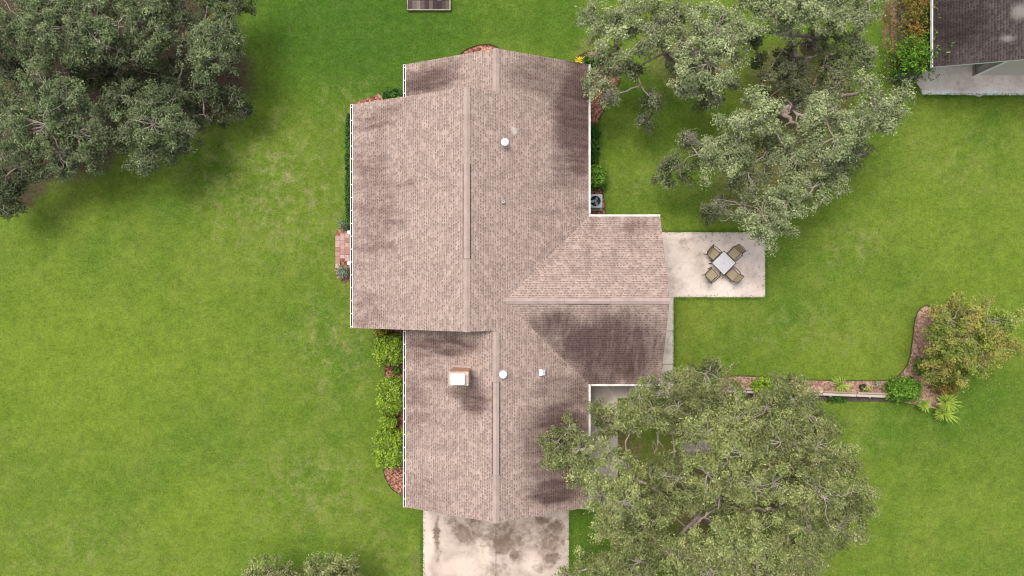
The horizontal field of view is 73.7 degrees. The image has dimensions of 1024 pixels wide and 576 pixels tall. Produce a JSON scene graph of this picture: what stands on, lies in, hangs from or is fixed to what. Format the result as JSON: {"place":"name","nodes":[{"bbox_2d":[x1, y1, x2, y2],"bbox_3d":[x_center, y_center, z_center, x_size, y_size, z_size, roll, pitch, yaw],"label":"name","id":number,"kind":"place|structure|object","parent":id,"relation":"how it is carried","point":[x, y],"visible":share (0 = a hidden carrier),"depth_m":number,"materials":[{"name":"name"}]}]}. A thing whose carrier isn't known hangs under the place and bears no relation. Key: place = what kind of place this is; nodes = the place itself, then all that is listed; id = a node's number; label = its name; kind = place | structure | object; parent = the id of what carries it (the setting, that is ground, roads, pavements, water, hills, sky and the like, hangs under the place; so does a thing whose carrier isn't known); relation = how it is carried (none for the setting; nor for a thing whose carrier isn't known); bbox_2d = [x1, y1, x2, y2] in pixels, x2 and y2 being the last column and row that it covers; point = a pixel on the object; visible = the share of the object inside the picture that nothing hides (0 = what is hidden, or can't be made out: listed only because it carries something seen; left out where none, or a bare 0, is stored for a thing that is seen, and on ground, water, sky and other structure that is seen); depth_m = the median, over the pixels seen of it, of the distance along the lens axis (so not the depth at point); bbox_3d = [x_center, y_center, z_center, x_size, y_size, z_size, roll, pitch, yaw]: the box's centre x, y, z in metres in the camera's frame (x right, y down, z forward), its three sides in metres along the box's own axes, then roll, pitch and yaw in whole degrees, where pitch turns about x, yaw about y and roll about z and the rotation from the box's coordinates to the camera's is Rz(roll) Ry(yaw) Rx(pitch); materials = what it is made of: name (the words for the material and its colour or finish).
{"place":"outdoors","nodes":[
{"label":"outdoors","id":0,"kind":"place"},
{"bbox_2d":[423,510,568,575],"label":"driveway","id":1,"kind":"structure","parent":0,"point":[464,546],"depth_m":34.95,"materials":[{"name":"concrete"}]},
{"bbox_2d":[350,48,669,523],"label":"house","id":2,"kind":"structure","parent":0,"point":[509,284],"depth_m":30.94,"materials":[{"name":"brown"}]},
{"bbox_2d":[0,0,1023,575],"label":"lawn","id":3,"kind":"structure","parent":0,"point":[190,372],"depth_m":35.00,"materials":[{"name":"green plant"}]},
{"bbox_2d":[0,153,46,219],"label":"woodland tree","id":4,"kind":"object","parent":3,"relation":"on","point":[10,191],"visible":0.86,"depth_m":32.32,"materials":[{"name":"green plant"}]},
{"bbox_2d":[0,54,123,183],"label":"woodland tree","id":5,"kind":"object","parent":3,"relation":"on","point":[13,116],"visible":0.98,"depth_m":31.16,"materials":[{"name":"green plant"}]},
{"bbox_2d":[0,0,166,75],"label":"woodland tree","id":6,"kind":"object","parent":3,"relation":"on","point":[81,24],"visible":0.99,"depth_m":30.71,"materials":[{"name":"green plant"}]},
{"bbox_2d":[0,34,200,115],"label":"woodland tree","id":7,"kind":"object","parent":3,"relation":"on","point":[103,70],"visible":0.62,"depth_m":32.64,"materials":[{"name":"green plant"}]},
{"bbox_2d":[96,76,205,178],"bbox_3d":[-16.975,-7.723,32.692,4.736,4.851,4.689,-33,90,0],"label":"woodland tree","id":8,"kind":"object","parent":3,"relation":"on","point":[144,116],"visible":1,"depth_m":31.44,"materials":[{"name":"green plant"}]},
{"bbox_2d":[104,0,209,70],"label":"woodland tree","id":9,"kind":"object","parent":3,"relation":"on","point":[158,29],"visible":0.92,"depth_m":31.19,"materials":[{"name":"green plant"}]},
{"bbox_2d":[171,0,258,94],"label":"woodland tree","id":10,"kind":"object","parent":3,"relation":"on","point":[207,52],"visible":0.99,"depth_m":31.33,"materials":[{"name":"green plant"}]},
{"bbox_2d":[184,75,256,133],"bbox_3d":[-14.113,-8.783,33.506,3.261,3.245,2.618,0,90,0],"label":"woodland tree","id":11,"kind":"object","parent":3,"relation":"on","point":[218,104],"visible":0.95,"depth_m":32.65,"materials":[{"name":"green plant"}]},
{"bbox_2d":[240,553,300,575],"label":"tree","id":12,"kind":"object","parent":3,"relation":"on","point":[256,570],"visible":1,"depth_m":32.29,"materials":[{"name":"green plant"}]},
{"bbox_2d":[289,551,363,575],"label":"tree","id":13,"kind":"object","parent":3,"relation":"on","point":[350,568],"visible":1,"depth_m":31.90,"materials":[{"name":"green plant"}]},
{"bbox_2d":[335,222,349,281],"bbox_3d":[-8.463,-2.017,34.982,1.181,0.001,3.510,0,90,0],"label":"mulch bed","id":14,"kind":"object","parent":3,"relation":"on","point":[343,262],"visible":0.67,"depth_m":34.98,"materials":[{"name":"brown wood"}]},
{"bbox_2d":[337,219,346,235],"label":"silver plant","id":15,"kind":"object","parent":14,"relation":"on","point":[341,224],"visible":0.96,"depth_m":34.66,"materials":[{"name":"green plant"}]},
{"bbox_2d":[335,231,349,267],"bbox_3d":[-8.553,-1.979,34.950,0.954,0.107,1.922,0,90,0],"label":"paver landing","id":16,"kind":"object","parent":14,"relation":"on","point":[342,246],"visible":0.78,"depth_m":34.90,"materials":[{"name":"brick"}]},
{"bbox_2d":[336,264,349,279],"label":"silver shrub","id":17,"kind":"object","parent":14,"relation":"on","point":[343,271],"visible":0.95,"depth_m":34.52,"materials":[{"name":"green plant"}]},
{"bbox_2d":[344,113,349,230],"bbox_3d":[-8.044,-5.832,34.432,0.840,1.209,6.045,0,90,0],"label":"clipped hedge","id":18,"kind":"object","parent":3,"relation":"on","point":[347,168],"visible":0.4,"depth_m":34.02,"materials":[{"name":"green plant"}]},
{"bbox_2d":[347,92,383,106],"bbox_3d":[-6.839,-9.595,34.982,3.182,0.001,1.148,0,90,0],"label":"mulch bed","id":19,"kind":"object","parent":3,"relation":"on","point":[377,97],"visible":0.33,"depth_m":34.98,"materials":[{"name":"brown wood"}]},
{"bbox_2d":[380,86,402,99],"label":"leafy shrub","id":20,"kind":"object","parent":19,"relation":"on","point":[390,93],"visible":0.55,"depth_m":33.99,"materials":[{"name":"green plant"}]},
{"bbox_2d":[384,329,402,494],"bbox_3d":[-5.527,6.413,34.978,2.198,0.001,8.758,0,90,0],"label":"mulch bed","id":21,"kind":"object","parent":3,"relation":"on","point":[394,477],"visible":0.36,"depth_m":34.98,"materials":[{"name":"brown wood"}]},
{"bbox_2d":[372,329,390,335],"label":"variegated shrub","id":22,"kind":"object","parent":21,"relation":"on","point":[379,332],"visible":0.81,"depth_m":34.08,"materials":[{"name":"green plant"}]},
{"bbox_2d":[372,428,402,471],"bbox_3d":[-6.115,8.074,34.282,1.835,1.557,2.127,0,90,0],"label":"clipped shrub","id":23,"kind":"object","parent":21,"relation":"on","point":[391,449],"visible":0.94,"depth_m":33.81,"materials":[{"name":"green plant"}]},
{"bbox_2d":[372,332,402,366],"bbox_3d":[-6.092,3.069,34.296,1.771,1.571,1.745,0,90,0],"label":"clipped shrub","id":24,"kind":"object","parent":21,"relation":"on","point":[393,351],"visible":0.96,"depth_m":33.80,"materials":[{"name":"green plant"}]},
{"bbox_2d":[374,374,402,415],"bbox_3d":[-6.081,5.435,34.302,1.632,1.496,2.058,0,90,0],"label":"clipped shrub","id":25,"kind":"object","parent":21,"relation":"on","point":[393,396],"visible":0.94,"depth_m":33.86,"materials":[{"name":"green plant"}]},
{"bbox_2d":[378,415,399,430],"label":"clipped shrub","id":26,"kind":"object","parent":21,"relation":"on","point":[388,422],"visible":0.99,"depth_m":34.30,"materials":[{"name":"green plant"}]},
{"bbox_2d":[391,366,402,374],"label":"groundcover plant","id":27,"kind":"object","parent":21,"relation":"on","point":[396,370],"visible":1,"depth_m":34.71,"materials":[{"name":"green plant"}]},
{"bbox_2d":[407,0,450,10],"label":"wooden platform","id":28,"kind":"structure","parent":3,"relation":"on","point":[428,5],"depth_m":34.83,"materials":[{"name":"brown wood"}]},
{"bbox_2d":[460,45,496,54],"bbox_3d":[-1.509,-11.327,34.978,2.362,0.001,2.316,0,90,0],"label":"mulch bed","id":29,"kind":"object","parent":3,"relation":"on","point":[477,48],"visible":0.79,"depth_m":34.98,"materials":[{"name":"brown wood"}]},
{"bbox_2d":[31,28,1016,575],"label":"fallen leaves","id":30,"kind":"object","parent":3,"relation":"on","point":[669,234],"visible":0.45,"depth_m":34.93,"materials":[{"name":"plant"}]},
{"bbox_2d":[575,51,619,213],"bbox_3d":[4.241,-7.692,34.978,2.578,0.001,8.955,0,90,0],"label":"mulch bed","id":31,"kind":"object","parent":3,"relation":"on","point":[597,109],"visible":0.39,"depth_m":34.98,"materials":[{"name":"brown wood"}]},
{"bbox_2d":[575,56,584,62],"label":"yellow plant","id":32,"kind":"object","parent":31,"relation":"on","point":[578,60],"visible":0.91,"depth_m":34.65,"materials":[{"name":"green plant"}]},
{"bbox_2d":[580,52,592,63],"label":"lily plant","id":33,"kind":"object","parent":31,"relation":"on","point":[584,59],"visible":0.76,"depth_m":34.63,"materials":[{"name":"green plant"}]},
{"bbox_2d":[585,56,596,68],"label":"groundcover plant","id":34,"kind":"object","parent":31,"relation":"on","point":[587,60],"visible":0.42,"depth_m":34.39,"materials":[{"name":"green plant"}]},
{"bbox_2d":[591,151,599,164],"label":"leafy shrub","id":35,"kind":"object","parent":31,"relation":"on","point":[594,158],"visible":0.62,"depth_m":34.39,"materials":[{"name":"green plant"}]},
{"bbox_2d":[591,194,601,210],"bbox_3d":[4.026,-4.369,34.629,1.183,0.723,0.850,0,90,0],"label":"air conditioner","id":36,"kind":"object","parent":31,"relation":"on","point":[596,202],"visible":0.79,"depth_m":34.38,"materials":[{"name":"grey paint"}]},
{"bbox_2d":[591,122,601,138],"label":"leafy shrub","id":37,"kind":"object","parent":31,"relation":"on","point":[595,131],"visible":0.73,"depth_m":34.30,"materials":[{"name":"green plant"}]},
{"bbox_2d":[591,137,602,153],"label":"leafy shrub","id":38,"kind":"object","parent":31,"relation":"on","point":[595,144],"visible":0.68,"depth_m":34.30,"materials":[{"name":"green plant"}]},
{"bbox_2d":[576,50,619,213],"bbox_3d":[4.292,-7.701,34.955,2.516,0.046,8.976,0,90,0],"label":"garden edging","id":39,"kind":"object","parent":31,"relation":"on","point":[596,137],"visible":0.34,"depth_m":34.94,"materials":[{"name":"plastic"}]},
{"bbox_2d":[591,163,608,191],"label":"leafy shrub","id":40,"kind":"object","parent":31,"relation":"on","point":[600,180],"visible":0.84,"depth_m":34.04,"materials":[{"name":"green plant"}]},
{"bbox_2d":[583,297,673,508],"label":"walkway","id":41,"kind":"structure","parent":3,"relation":"on","point":[608,394],"depth_m":34.94,"materials":[{"name":"concrete"}]},
{"bbox_2d":[536,355,747,552],"bbox_3d":[5.885,7.546,31.902,9.632,6.435,9.235,0,90,0],"label":"oak tree","id":42,"kind":"object","parent":3,"relation":"on","point":[566,453],"visible":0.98,"depth_m":30.28,"materials":[{"name":"green plant"}]},
{"bbox_2d":[573,0,760,134],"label":"oak tree","id":43,"kind":"object","parent":3,"relation":"on","point":[684,61],"visible":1,"depth_m":29.86,"materials":[{"name":"green plant"}]},
{"bbox_2d":[551,491,834,575],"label":"oak tree","id":44,"kind":"object","parent":3,"relation":"on","point":[694,554],"visible":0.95,"depth_m":29.95,"materials":[{"name":"green plant"}]},
{"bbox_2d":[639,370,882,559],"bbox_3d":[11.543,7.391,31.715,10.661,6.825,7.670,16,90,0],"label":"oak tree","id":45,"kind":"object","parent":3,"relation":"on","point":[716,447],"visible":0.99,"depth_m":29.73,"materials":[{"name":"green plant"}]},
{"bbox_2d":[649,66,916,256],"bbox_3d":[12.522,-6.641,31.579,11.625,7.059,7.129,-41,90,0],"label":"oak tree","id":46,"kind":"object","parent":3,"relation":"on","point":[797,161],"visible":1,"depth_m":29.90,"materials":[{"name":"green plant"}]},
{"bbox_2d":[733,0,888,124],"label":"oak tree","id":47,"kind":"object","parent":3,"relation":"on","point":[837,17],"visible":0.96,"depth_m":30.84,"materials":[{"name":"green plant"}]},
{"bbox_2d":[720,306,954,408],"bbox_3d":[16.598,3.592,34.978,12.202,0.001,5.412,0,90,0],"label":"mulch bed","id":48,"kind":"object","parent":3,"relation":"on","point":[921,321],"visible":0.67,"depth_m":34.98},
{"bbox_2d":[750,375,788,392],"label":"lime shrub","id":49,"kind":"object","parent":48,"relation":"on","point":[760,382],"visible":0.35,"depth_m":34.36,"materials":[{"name":"green plant"}]},
{"bbox_2d":[725,387,890,397],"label":"retaining wall","id":50,"kind":"structure","parent":48,"relation":"on","point":[851,394],"depth_m":34.65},
{"bbox_2d":[723,392,895,401],"bbox_3d":[15.252,5.620,34.970,8.868,0.001,0.300,2,90,0],"label":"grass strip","id":51,"kind":"object","parent":48,"relation":"on","point":[862,399],"visible":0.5,"depth_m":34.97,"materials":[{"name":"brown soil"}]},
{"bbox_2d":[730,305,936,380],"bbox_3d":[16.540,4.266,34.955,11.642,0.046,3.385,-19,90,0],"label":"garden edging","id":52,"kind":"object","parent":48,"relation":"on","point":[864,380],"visible":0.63,"depth_m":34.94,"materials":[{"name":"plastic"}]},
{"bbox_2d":[827,396,848,403],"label":"groundcover plant","id":53,"kind":"object","parent":48,"relation":"on","point":[838,398],"visible":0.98,"depth_m":34.78,"materials":[{"name":"green plant"}]},
{"bbox_2d":[831,376,855,396],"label":"fern","id":54,"kind":"object","parent":48,"relation":"on","point":[840,384],"visible":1,"depth_m":34.49,"materials":[{"name":"green plant"}]},
{"bbox_2d":[859,384,872,391],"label":"potted plant","id":55,"kind":"object","parent":48,"relation":"on","point":[863,387],"visible":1,"depth_m":34.68,"materials":[{"name":"green plant"}]},
{"bbox_2d":[880,374,926,404],"bbox_3d":[19.756,5.096,34.341,2.175,1.456,1.544,0,90,0],"label":"leafy shrub","id":56,"kind":"object","parent":48,"relation":"on","point":[899,393],"visible":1,"depth_m":34.11,"materials":[{"name":"green plant"}]},
{"bbox_2d":[909,354,938,378],"bbox_3d":[20.919,3.921,34.424,1.363,1.204,1.214,-12,90,0],"label":"leafy shrub","id":57,"kind":"object","parent":48,"relation":"on","point":[920,368],"visible":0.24,"depth_m":34.53,"materials":[{"name":"green plant"}]},
{"bbox_2d":[917,399,935,412],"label":"yucca","id":58,"kind":"object","parent":48,"relation":"on","point":[924,403],"visible":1,"depth_m":34.30,"materials":[{"name":"green plant"}]},
{"bbox_2d":[930,376,960,397],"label":"bronze shrub","id":59,"kind":"object","parent":48,"relation":"on","point":[947,389],"visible":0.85,"depth_m":34.29,"materials":[{"name":"red plant"}]},
{"bbox_2d":[936,395,963,413],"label":"yucca","id":60,"kind":"object","parent":48,"relation":"on","point":[947,401],"visible":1,"depth_m":34.08,"materials":[{"name":"green plant"}]},
{"bbox_2d":[918,289,1023,392],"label":"crape myrtle","id":61,"kind":"object","parent":48,"relation":"on","point":[955,345],"visible":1,"depth_m":32.05,"materials":[{"name":"green plant"}]},
{"bbox_2d":[890,0,898,68],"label":"soil strip","id":62,"kind":"object","parent":3,"relation":"on","point":[894,22],"visible":0.25,"depth_m":34.99,"materials":[{"name":"brown soil"}]},
{"bbox_2d":[898,0,911,64],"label":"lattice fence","id":63,"kind":"object","parent":62,"relation":"on","point":[900,23],"visible":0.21,"depth_m":34.49,"materials":[{"name":"brown wood"}]},
{"bbox_2d":[887,66,921,88],"bbox_3d":[19.803,-10.625,34.230,1.384,1.646,1.315,27,90,0],"label":"leafy shrub","id":64,"kind":"object","parent":3,"relation":"on","point":[909,76],"visible":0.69,"depth_m":34.20,"materials":[{"name":"green plant"}]},
{"bbox_2d":[878,0,940,58],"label":"overgrown hedge","id":65,"kind":"object","parent":3,"relation":"on","point":[916,19],"visible":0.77,"depth_m":33.30,"materials":[{"name":"red plant"}]},
{"bbox_2d":[875,27,954,90],"bbox_3d":[19.701,-11.419,33.339,3.174,3.382,3.057,33,90,0],"label":"climbing vine","id":66,"kind":"object","parent":3,"relation":"on","point":[916,54],"visible":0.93,"depth_m":33.12,"materials":[{"name":"green plant"}]},
{"bbox_2d":[934,405,960,422],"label":"yucca","id":67,"kind":"object","parent":3,"relation":"on","point":[940,412],"visible":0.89,"depth_m":34.36,"materials":[{"name":"green plant"}]},
{"bbox_2d":[921,0,1023,75],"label":"neighbour house","id":68,"kind":"structure","parent":3,"relation":"on","point":[986,37],"depth_m":31.85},
{"bbox_2d":[921,90,1023,96],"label":"neighbour patio edge","id":69,"kind":"object","parent":3,"relation":"on","point":[974,92],"visible":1,"depth_m":34.95,"materials":[{"name":"concrete"}]},
{"bbox_2d":[662,232,764,296],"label":"patio","id":70,"kind":"structure","parent":0,"point":[686,268],"depth_m":34.94,"materials":[{"name":"concrete"}]},
{"bbox_2d":[703,267,719,283],"bbox_3d":[10.026,-0.608,34.465,0.694,0.938,0.646,-42,90,0],"label":"patio chair","id":71,"kind":"object","parent":70,"relation":"on","point":[711,274],"visible":1,"depth_m":34.53,"materials":[{"name":"beige fabric"}]},
{"bbox_2d":[705,244,721,261],"bbox_3d":[10.124,-1.789,34.465,0.694,0.938,0.646,43,90,0],"label":"patio chair","id":72,"kind":"object","parent":70,"relation":"on","point":[713,253],"visible":1,"depth_m":34.53,"materials":[{"name":"fabric"}]},
{"bbox_2d":[709,251,735,274],"bbox_3d":[10.634,-1.253,34.603,0.892,0.683,0.892,-45,90,0],"label":"patio table","id":73,"kind":"object","parent":70,"relation":"on","point":[723,262],"visible":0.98,"depth_m":34.27,"materials":[{"name":"white metal"}]},
{"bbox_2d":[723,266,743,282],"bbox_3d":[11.181,-0.638,34.465,0.694,0.938,0.646,45,90,0],"label":"patio chair","id":74,"kind":"object","parent":70,"relation":"on","point":[732,274],"visible":0.94,"depth_m":34.51,"materials":[{"name":"beige fabric"}]},
{"bbox_2d":[727,244,745,261],"bbox_3d":[11.278,-1.790,34.465,0.646,0.938,0.694,45,90,0],"label":"patio chair","id":75,"kind":"object","parent":70,"relation":"on","point":[734,252],"visible":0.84,"depth_m":34.51,"materials":[{"name":"beige fabric"}]},
{"bbox_2d":[916,65,1023,89],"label":"neighbour patio","id":76,"kind":"structure","parent":0,"point":[960,77],"depth_m":34.95,"materials":[{"name":"concrete"}]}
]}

